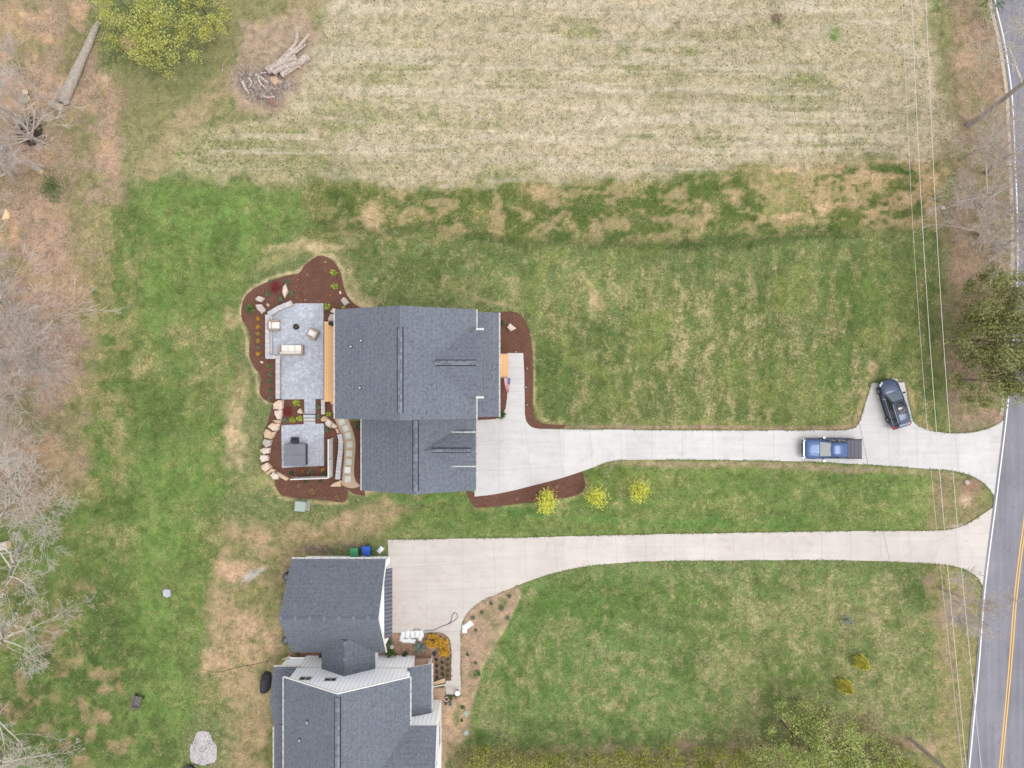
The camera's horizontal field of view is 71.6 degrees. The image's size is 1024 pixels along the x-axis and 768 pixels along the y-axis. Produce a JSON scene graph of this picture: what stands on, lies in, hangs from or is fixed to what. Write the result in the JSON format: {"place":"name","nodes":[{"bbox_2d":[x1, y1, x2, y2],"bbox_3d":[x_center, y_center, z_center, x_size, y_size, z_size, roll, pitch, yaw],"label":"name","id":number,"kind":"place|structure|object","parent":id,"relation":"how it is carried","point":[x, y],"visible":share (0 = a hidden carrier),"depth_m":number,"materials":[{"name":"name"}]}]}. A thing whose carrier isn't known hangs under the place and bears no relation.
{"place":"outdoors","nodes":[
{"label":"outdoors","id":0,"kind":"place"},
{"bbox_2d":[272,303,323,398],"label":"patio","id":1,"kind":"structure","parent":0,"point":[302,376],"depth_m":69.88,"materials":[{"name":"grey concrete"}]},
{"bbox_2d":[268,320,279,330],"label":"armchair","id":2,"kind":"object","parent":1,"relation":"on","point":[273,325],"visible":1,"depth_m":69.44,"materials":[{"name":"white fabric"}]},
{"bbox_2d":[279,345,303,354],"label":"outdoor sofa","id":3,"kind":"object","parent":1,"relation":"on","point":[291,349],"visible":1,"depth_m":69.44,"materials":[{"name":"beige fabric"}]},
{"bbox_2d":[281,424,323,467],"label":"patio","id":4,"kind":"structure","parent":0,"point":[311,436],"depth_m":69.92,"materials":[{"name":"grey concrete"}]},
{"bbox_2d":[284,444,307,465],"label":"hot tub","id":5,"kind":"object","parent":4,"relation":"on","point":[295,454],"visible":1,"depth_m":69.00,"materials":[{"name":"grey plastic"}]},
{"bbox_2d":[304,399,315,413],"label":"garden walk","id":6,"kind":"structure","parent":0,"point":[309,406],"depth_m":69.89,"materials":[{"name":"grey concrete"}]},
{"bbox_2d":[332,404,359,487],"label":"gravel path","id":7,"kind":"structure","parent":0,"point":[353,483],"depth_m":69.93,"materials":[{"name":"beige gravel"}]},
{"bbox_2d":[338,419,352,481],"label":"stepping flags","id":8,"kind":"object","parent":7,"relation":"on","point":[348,452],"visible":0.91,"depth_m":69.91},
{"bbox_2d":[0,0,1010,767],"bbox_3d":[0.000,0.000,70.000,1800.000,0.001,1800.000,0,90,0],"label":"ground","id":9,"kind":"structure","parent":0,"point":[526,228],"depth_m":70.00,"materials":[{"name":"plant"}]},
{"bbox_2d":[0,336,26,500],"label":"bare tree","id":10,"kind":"object","parent":9,"relation":"on","point":[9,396],"visible":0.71,"depth_m":62.14,"materials":[{"name":"grey plant"}]},
{"bbox_2d":[0,134,32,200],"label":"bare tree","id":11,"kind":"object","parent":9,"relation":"on","point":[4,159],"visible":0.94,"depth_m":63.22,"materials":[{"name":"grey plant"}]},
{"bbox_2d":[0,30,37,85],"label":"bare tree","id":12,"kind":"object","parent":9,"relation":"on","point":[11,43],"visible":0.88,"depth_m":65.03,"materials":[{"name":"grey plant"}]},
{"bbox_2d":[0,62,49,147],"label":"bare tree","id":13,"kind":"object","parent":9,"relation":"on","point":[14,116],"visible":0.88,"depth_m":63.99,"materials":[{"name":"grey plant"}]},
{"bbox_2d":[0,533,51,623],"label":"bare tree","id":14,"kind":"object","parent":9,"relation":"on","point":[15,556],"visible":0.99,"depth_m":63.08,"materials":[{"name":"grey plant"}]},
{"bbox_2d":[0,293,59,456],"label":"bare tree","id":15,"kind":"object","parent":9,"relation":"on","point":[21,355],"visible":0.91,"depth_m":61.67,"materials":[{"name":"grey plant"}]},
{"bbox_2d":[17,115,42,145],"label":"burnt brush","id":16,"kind":"object","parent":9,"relation":"on","point":[34,142],"visible":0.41,"depth_m":69.82,"materials":[{"name":"brown wood"}]},
{"bbox_2d":[0,444,68,558],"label":"bare tree","id":17,"kind":"object","parent":9,"relation":"on","point":[12,479],"visible":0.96,"depth_m":62.84,"materials":[{"name":"grey plant"}]},
{"bbox_2d":[0,415,70,543],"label":"bare tree","id":18,"kind":"object","parent":9,"relation":"on","point":[8,507],"visible":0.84,"depth_m":64.67,"materials":[{"name":"grey plant"}]},
{"bbox_2d":[0,691,73,767],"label":"bare tree","id":19,"kind":"object","parent":9,"relation":"on","point":[17,739],"visible":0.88,"depth_m":65.97,"materials":[{"name":"grey plant"}]},
{"bbox_2d":[0,249,79,443],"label":"bare tree","id":20,"kind":"object","parent":9,"relation":"on","point":[9,387],"visible":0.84,"depth_m":62.46,"materials":[{"name":"grey plant"}]},
{"bbox_2d":[0,207,80,372],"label":"bare tree","id":21,"kind":"object","parent":9,"relation":"on","point":[16,305],"visible":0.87,"depth_m":63.47,"materials":[{"name":"grey plant"}]},
{"bbox_2d":[0,418,85,579],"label":"bare tree","id":22,"kind":"object","parent":9,"relation":"on","point":[27,488],"visible":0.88,"depth_m":64.83,"materials":[{"name":"grey plant"}]},
{"bbox_2d":[0,737,85,767],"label":"bare tree","id":23,"kind":"object","parent":9,"relation":"on","point":[20,762],"visible":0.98,"depth_m":66.67,"materials":[{"name":"grey plant"}]},
{"bbox_2d":[0,46,88,174],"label":"bare tree","id":24,"kind":"object","parent":9,"relation":"on","point":[30,134],"visible":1,"depth_m":62.57,"materials":[{"name":"grey plant"}]},
{"bbox_2d":[0,590,96,683],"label":"bare tree","id":25,"kind":"object","parent":9,"relation":"on","point":[2,638],"visible":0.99,"depth_m":66.23,"materials":[{"name":"grey plant"}]},
{"bbox_2d":[35,161,68,205],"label":"bush","id":26,"kind":"object","parent":9,"relation":"on","point":[52,185],"visible":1,"depth_m":68.67,"materials":[{"name":"green plant"}]},
{"bbox_2d":[0,252,122,385],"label":"bare tree","id":27,"kind":"object","parent":9,"relation":"on","point":[26,315],"visible":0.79,"depth_m":62.82,"materials":[{"name":"grey plant"}]},
{"bbox_2d":[57,21,100,105],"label":"fallen trunk","id":28,"kind":"object","parent":9,"relation":"on","point":[72,79],"visible":0.95,"depth_m":69.36,"materials":[{"name":"beige wood"}]},
{"bbox_2d":[88,16,147,81],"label":"leafy tree","id":29,"kind":"object","parent":9,"relation":"on","point":[117,29],"visible":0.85,"depth_m":66.05,"materials":[{"name":"green plant"}]},
{"bbox_2d":[85,0,167,62],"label":"leafy tree","id":30,"kind":"object","parent":9,"relation":"on","point":[114,42],"visible":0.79,"depth_m":65.40,"materials":[{"name":"green plant"}]},
{"bbox_2d":[130,693,144,709],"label":"garden cart","id":31,"kind":"object","parent":9,"relation":"on","point":[136,702],"visible":1,"depth_m":69.59,"materials":[{"name":"grey metal"}]},
{"bbox_2d":[121,0,202,79],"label":"leafy tree","id":32,"kind":"object","parent":9,"relation":"on","point":[144,52],"visible":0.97,"depth_m":64.69,"materials":[{"name":"green plant"}]},
{"bbox_2d":[159,0,232,43],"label":"leafy tree","id":33,"kind":"object","parent":9,"relation":"on","point":[210,21],"visible":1,"depth_m":65.62,"materials":[{"name":"green plant"}]},
{"bbox_2d":[188,731,216,766],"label":"gravel pile","id":34,"kind":"object","parent":9,"relation":"on","point":[203,748],"visible":1,"depth_m":69.82,"materials":[{"name":"stone"}]},
{"bbox_2d":[222,60,299,125],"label":"brush heap","id":35,"kind":"object","parent":9,"relation":"on","point":[256,88],"visible":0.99,"depth_m":69.84,"materials":[{"name":"grey wood"}]},
{"bbox_2d":[265,54,296,74],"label":"log","id":36,"kind":"object","parent":35,"relation":"on","point":[274,65],"visible":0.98,"depth_m":69.15,"materials":[{"name":"brown wood"}]},
{"bbox_2d":[269,31,298,72],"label":"log","id":37,"kind":"object","parent":36,"relation":"on","point":[293,45],"visible":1,"depth_m":69.35,"materials":[{"name":"brown wood"}]},
{"bbox_2d":[274,33,309,64],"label":"log","id":38,"kind":"object","parent":37,"relation":"on","point":[297,47],"visible":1,"depth_m":69.33,"materials":[{"name":"brown wood"}]},
{"bbox_2d":[260,671,271,693],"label":"covered grill","id":39,"kind":"object","parent":9,"relation":"on","point":[265,681],"visible":1,"depth_m":69.11,"materials":[{"name":"black fabric"}]},
{"bbox_2d":[279,52,310,77],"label":"log","id":40,"kind":"object","parent":9,"relation":"on","point":[304,58],"visible":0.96,"depth_m":69.46,"materials":[{"name":"brown wood"}]},
{"bbox_2d":[272,59,300,74],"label":"log","id":41,"kind":"object","parent":40,"relation":"on","point":[278,69],"visible":1,"depth_m":69.15,"materials":[{"name":"brown wood"}]},
{"bbox_2d":[294,500,309,511],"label":"utility cabinet","id":42,"kind":"object","parent":9,"relation":"on","point":[302,505],"visible":1,"depth_m":69.12,"materials":[{"name":"green metal"}]},
{"bbox_2d":[241,256,364,501],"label":"mulch bed","id":43,"kind":"object","parent":9,"relation":"on","point":[275,459],"visible":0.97,"depth_m":69.95,"materials":[{"name":"brown wood"}]},
{"bbox_2d":[265,300,292,398],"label":"seat wall","id":44,"kind":"structure","parent":43,"relation":"on","point":[268,338],"depth_m":69.45,"materials":[{"name":"grey stone"}]},
{"bbox_2d":[324,322,333,403],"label":"deck","id":45,"kind":"structure","parent":43,"relation":"on","point":[328,363],"depth_m":69.58,"materials":[{"name":"brown wood"}]},
{"bbox_2d":[335,433,343,479],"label":"retaining wall","id":46,"kind":"structure","parent":43,"relation":"on","point":[339,455],"depth_m":69.40,"materials":[{"name":"grey stone"}]},
{"bbox_2d":[243,256,584,505],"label":"wood chips","id":47,"kind":"object","parent":43,"relation":"on","point":[357,429],"visible":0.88,"depth_m":69.94,"materials":[{"name":"brown wood"}]},
{"bbox_2d":[270,556,440,767],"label":"house","id":48,"kind":"structure","parent":9,"relation":"on","point":[351,698],"depth_m":63.94,"materials":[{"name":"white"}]},
{"bbox_2d":[333,306,500,493],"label":"house","id":49,"kind":"structure","parent":9,"relation":"on","point":[416,389],"depth_m":63.22,"materials":[{"name":"grey"}]},
{"bbox_2d":[433,677,445,700],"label":"boardwalk","id":50,"kind":"structure","parent":9,"relation":"on","point":[439,693],"depth_m":69.78,"materials":[{"name":"brown wood"}]},
{"bbox_2d":[458,742,497,767],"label":"hedge tree","id":51,"kind":"object","parent":9,"relation":"on","point":[484,752],"visible":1,"depth_m":67.90,"materials":[{"name":"green plant"}]},
{"bbox_2d":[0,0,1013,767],"bbox_3d":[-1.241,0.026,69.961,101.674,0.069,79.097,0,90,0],"label":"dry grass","id":52,"kind":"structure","parent":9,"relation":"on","point":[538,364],"depth_m":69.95,"materials":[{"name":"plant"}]},
{"bbox_2d":[0,0,1013,515],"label":"leaf litter","id":53,"kind":"object","parent":9,"relation":"on","point":[136,164],"visible":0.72,"depth_m":69.97,"materials":[{"name":"brown plant"}]},
{"bbox_2d":[492,731,525,767],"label":"hedge tree","id":54,"kind":"object","parent":9,"relation":"on","point":[498,765],"visible":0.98,"depth_m":67.18,"materials":[{"name":"green plant"}]},
{"bbox_2d":[477,311,564,428],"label":"mulch bed","id":55,"kind":"object","parent":9,"relation":"on","point":[522,337],"visible":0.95,"depth_m":69.95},
{"bbox_2d":[500,354,507,376],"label":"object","id":56,"kind":"structure","parent":55,"relation":"on","point":[504,365],"depth_m":69.70,"materials":[{"name":"brown wood"}]},
{"bbox_2d":[466,472,584,507],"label":"mulch bed","id":57,"kind":"object","parent":9,"relation":"on","point":[508,499],"visible":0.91,"depth_m":69.95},
{"bbox_2d":[532,486,563,517],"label":"young tree","id":58,"kind":"object","parent":57,"relation":"on","point":[546,503],"visible":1,"depth_m":67.47,"materials":[{"name":"yellow plant"}]},
{"bbox_2d":[514,747,554,767],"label":"hedge tree","id":59,"kind":"object","parent":9,"relation":"on","point":[538,761],"visible":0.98,"depth_m":67.32,"materials":[{"name":"green plant"}]},
{"bbox_2d":[544,750,576,767],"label":"hedge tree","id":60,"kind":"object","parent":9,"relation":"on","point":[559,759],"visible":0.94,"depth_m":67.84,"materials":[{"name":"green plant"}]},
{"bbox_2d":[185,0,956,188],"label":"field weeds","id":61,"kind":"object","parent":9,"relation":"on","point":[587,94],"visible":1,"depth_m":69.95,"materials":[{"name":"plant"}]},
{"bbox_2d":[573,748,605,767],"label":"hedge tree","id":62,"kind":"object","parent":9,"relation":"on","point":[596,760],"visible":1,"depth_m":67.64,"materials":[{"name":"green plant"}]},
{"bbox_2d":[581,484,610,508],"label":"young tree","id":63,"kind":"object","parent":9,"relation":"on","point":[598,496],"visible":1,"depth_m":67.49,"materials":[{"name":"yellow plant"}]},
{"bbox_2d":[603,746,642,767],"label":"hedge tree","id":64,"kind":"object","parent":9,"relation":"on","point":[619,753],"visible":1,"depth_m":67.07,"materials":[{"name":"green plant"}]},
{"bbox_2d":[623,476,653,505],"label":"young tree","id":65,"kind":"object","parent":9,"relation":"on","point":[641,492],"visible":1,"depth_m":67.85,"materials":[{"name":"yellow plant"}]},
{"bbox_2d":[626,747,662,767],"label":"hedge tree","id":66,"kind":"object","parent":9,"relation":"on","point":[643,762],"visible":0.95,"depth_m":67.51,"materials":[{"name":"green plant"}]},
{"bbox_2d":[656,740,687,767],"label":"hedge tree","id":67,"kind":"object","parent":9,"relation":"on","point":[674,749],"visible":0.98,"depth_m":68.12,"materials":[{"name":"green plant"}]},
{"bbox_2d":[392,382,1000,695],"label":"edge grass","id":68,"kind":"structure","parent":9,"relation":"on","point":[593,565],"depth_m":69.92,"materials":[{"name":"green plant"}]},
{"bbox_2d":[687,744,718,767],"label":"hedge tree","id":69,"kind":"object","parent":9,"relation":"on","point":[704,759],"visible":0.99,"depth_m":68.18,"materials":[{"name":"green plant"}]},
{"bbox_2d":[703,745,737,767],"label":"hedge tree","id":70,"kind":"object","parent":9,"relation":"on","point":[721,756],"visible":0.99,"depth_m":67.56,"materials":[{"name":"green plant"}]},
{"bbox_2d":[730,739,771,767],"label":"hedge tree","id":71,"kind":"object","parent":9,"relation":"on","point":[739,754],"visible":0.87,"depth_m":67.77,"materials":[{"name":"green plant"}]},
{"bbox_2d":[742,724,800,767],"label":"leafy tree","id":72,"kind":"object","parent":9,"relation":"on","point":[766,755],"visible":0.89,"depth_m":66.28,"materials":[{"name":"green plant"}]},
{"bbox_2d":[761,694,834,767],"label":"leafy tree","id":73,"kind":"object","parent":9,"relation":"on","point":[800,757],"visible":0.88,"depth_m":65.47,"materials":[{"name":"green plant"}]},
{"bbox_2d":[786,693,847,742],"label":"leafy tree","id":74,"kind":"object","parent":9,"relation":"on","point":[818,711],"visible":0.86,"depth_m":65.41,"materials":[{"name":"green plant"}]},
{"bbox_2d":[796,705,879,767],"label":"leafy tree","id":75,"kind":"object","parent":9,"relation":"on","point":[852,740],"visible":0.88,"depth_m":64.87,"materials":[{"name":"green plant"}]},
{"bbox_2d":[835,676,854,694],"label":"conical shrub","id":76,"kind":"object","parent":9,"relation":"on","point":[849,689],"visible":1,"depth_m":68.84,"materials":[{"name":"yellow plant"}]},
{"bbox_2d":[851,653,869,670],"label":"conical shrub","id":77,"kind":"object","parent":9,"relation":"on","point":[861,664],"visible":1,"depth_m":68.91,"materials":[{"name":"yellow plant"}]},
{"bbox_2d":[833,730,908,767],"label":"leafy tree","id":78,"kind":"object","parent":9,"relation":"on","point":[882,763],"visible":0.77,"depth_m":66.14,"materials":[{"name":"green plant"}]},
{"bbox_2d":[875,745,929,767],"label":"leafy tree","id":79,"kind":"object","parent":9,"relation":"on","point":[906,763],"visible":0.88,"depth_m":66.54,"materials":[{"name":"green plant"}]},
{"bbox_2d":[910,738,945,767],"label":"utility pole","id":80,"kind":"object","parent":9,"relation":"on","point":[927,753],"visible":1,"depth_m":67.24,"materials":[{"name":"grey wood"}]},
{"bbox_2d":[774,0,940,760],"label":"power line","id":81,"kind":"object","parent":80,"relation":"attached to","point":[851,389],"visible":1,"depth_m":62.49,"materials":[{"name":"metal"}]},
{"bbox_2d":[902,10,962,767],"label":"power line","id":82,"kind":"object","parent":80,"relation":"attached to","point":[924,390],"visible":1,"depth_m":61.39,"materials":[{"name":"metal"}]},
{"bbox_2d":[911,0,966,767],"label":"power line","id":83,"kind":"object","parent":80,"relation":"attached to","point":[933,388],"visible":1,"depth_m":60.48,"materials":[{"name":"metal"}]},
{"bbox_2d":[926,8,981,767],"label":"power line","id":84,"kind":"object","parent":80,"relation":"attached to","point":[946,385],"visible":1,"depth_m":60.48,"materials":[{"name":"metal"}]},
{"bbox_2d":[919,129,1023,284],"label":"bare tree","id":85,"kind":"object","parent":9,"relation":"on","point":[982,223],"visible":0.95,"depth_m":62.80,"materials":[{"name":"grey plant"}]},
{"bbox_2d":[921,102,1023,227],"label":"bare tree","id":86,"kind":"object","parent":9,"relation":"on","point":[978,196],"visible":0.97,"depth_m":61.73,"materials":[{"name":"grey plant"}]},
{"bbox_2d":[947,594,1003,639],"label":"bare tree","id":87,"kind":"object","parent":9,"relation":"on","point":[980,619],"visible":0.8,"depth_m":65.58,"materials":[{"name":"grey plant"}]},
{"bbox_2d":[940,565,1023,642],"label":"bare tree","id":88,"kind":"object","parent":9,"relation":"on","point":[969,622],"visible":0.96,"depth_m":65.02,"materials":[{"name":"grey plant"}]},
{"bbox_2d":[944,308,1022,365],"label":"evergreen tree","id":89,"kind":"object","parent":9,"relation":"on","point":[968,332],"visible":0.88,"depth_m":64.99,"materials":[{"name":"green plant"}]},
{"bbox_2d":[945,90,1023,207],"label":"bare tree","id":90,"kind":"object","parent":9,"relation":"on","point":[1003,143],"visible":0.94,"depth_m":62.23,"materials":[{"name":"grey plant"}]},
{"bbox_2d":[947,342,1023,412],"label":"evergreen tree","id":91,"kind":"object","parent":9,"relation":"on","point":[986,403],"visible":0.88,"depth_m":64.89,"materials":[{"name":"green plant"}]},
{"bbox_2d":[955,246,1023,349],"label":"evergreen tree","id":92,"kind":"object","parent":9,"relation":"on","point":[998,281],"visible":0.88,"depth_m":64.50,"materials":[{"name":"green plant"}]},
{"bbox_2d":[959,93,1023,177],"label":"bare tree","id":93,"kind":"object","parent":9,"relation":"on","point":[1004,171],"visible":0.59,"depth_m":64.95,"materials":[{"name":"grey plant"}]},
{"bbox_2d":[960,300,1023,371],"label":"evergreen tree","id":94,"kind":"object","parent":9,"relation":"on","point":[1021,340],"visible":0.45,"depth_m":65.00,"materials":[{"name":"green plant"}]},
{"bbox_2d":[966,0,1023,127],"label":"bare tree","id":95,"kind":"object","parent":9,"relation":"on","point":[973,122],"visible":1,"depth_m":60.57,"materials":[{"name":"grey plant"}]},
{"bbox_2d":[970,201,1023,270],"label":"bare tree","id":96,"kind":"object","parent":9,"relation":"on","point":[998,250],"visible":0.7,"depth_m":64.92,"materials":[{"name":"grey plant"}]},
{"bbox_2d":[980,349,1023,400],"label":"evergreen tree","id":97,"kind":"object","parent":9,"relation":"on","point":[1012,381],"visible":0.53,"depth_m":64.87,"materials":[{"name":"green plant"}]},
{"bbox_2d":[1000,267,1023,312],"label":"evergreen tree","id":98,"kind":"object","parent":9,"relation":"on","point":[1009,296],"visible":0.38,"depth_m":66.22,"materials":[{"name":"green plant"}]},
{"bbox_2d":[388,508,992,694],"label":"shared driveway","id":99,"kind":"structure","parent":0,"point":[436,583],"depth_m":69.94,"materials":[{"name":"concrete"}]},
{"bbox_2d":[474,353,1003,496],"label":"driveway","id":100,"kind":"structure","parent":0,"point":[515,450],"depth_m":69.94,"materials":[{"name":"concrete"}]},
{"bbox_2d":[800,436,861,461],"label":"pickup truck","id":101,"kind":"object","parent":100,"relation":"on","point":[823,448],"visible":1,"depth_m":68.73,"materials":[{"name":"blue paint"}]},
{"bbox_2d":[876,378,911,429],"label":"suv","id":102,"kind":"object","parent":100,"relation":"on","point":[892,400],"visible":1,"depth_m":68.73,"materials":[{"name":"black paint"}]},
{"bbox_2d":[967,0,1023,767],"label":"road","id":103,"kind":"structure","parent":0,"point":[1001,576],"depth_m":69.92,"materials":[{"name":"grey asphalt"}]},
{"bbox_2d":[969,0,1018,767],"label":"road edge line","id":104,"kind":"object","parent":103,"relation":"on","point":[1004,434],"visible":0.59,"depth_m":69.92,"materials":[{"name":"white paint"}]},
{"bbox_2d":[988,0,1014,415],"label":"road shoulder","id":105,"kind":"object","parent":103,"relation":"on","point":[1004,73],"visible":0.44,"depth_m":69.98},
{"bbox_2d":[999,519,1023,767],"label":"road centre line","id":106,"kind":"object","parent":103,"relation":"on","point":[1012,649],"visible":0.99,"depth_m":69.92,"materials":[{"name":"yellow paint"}]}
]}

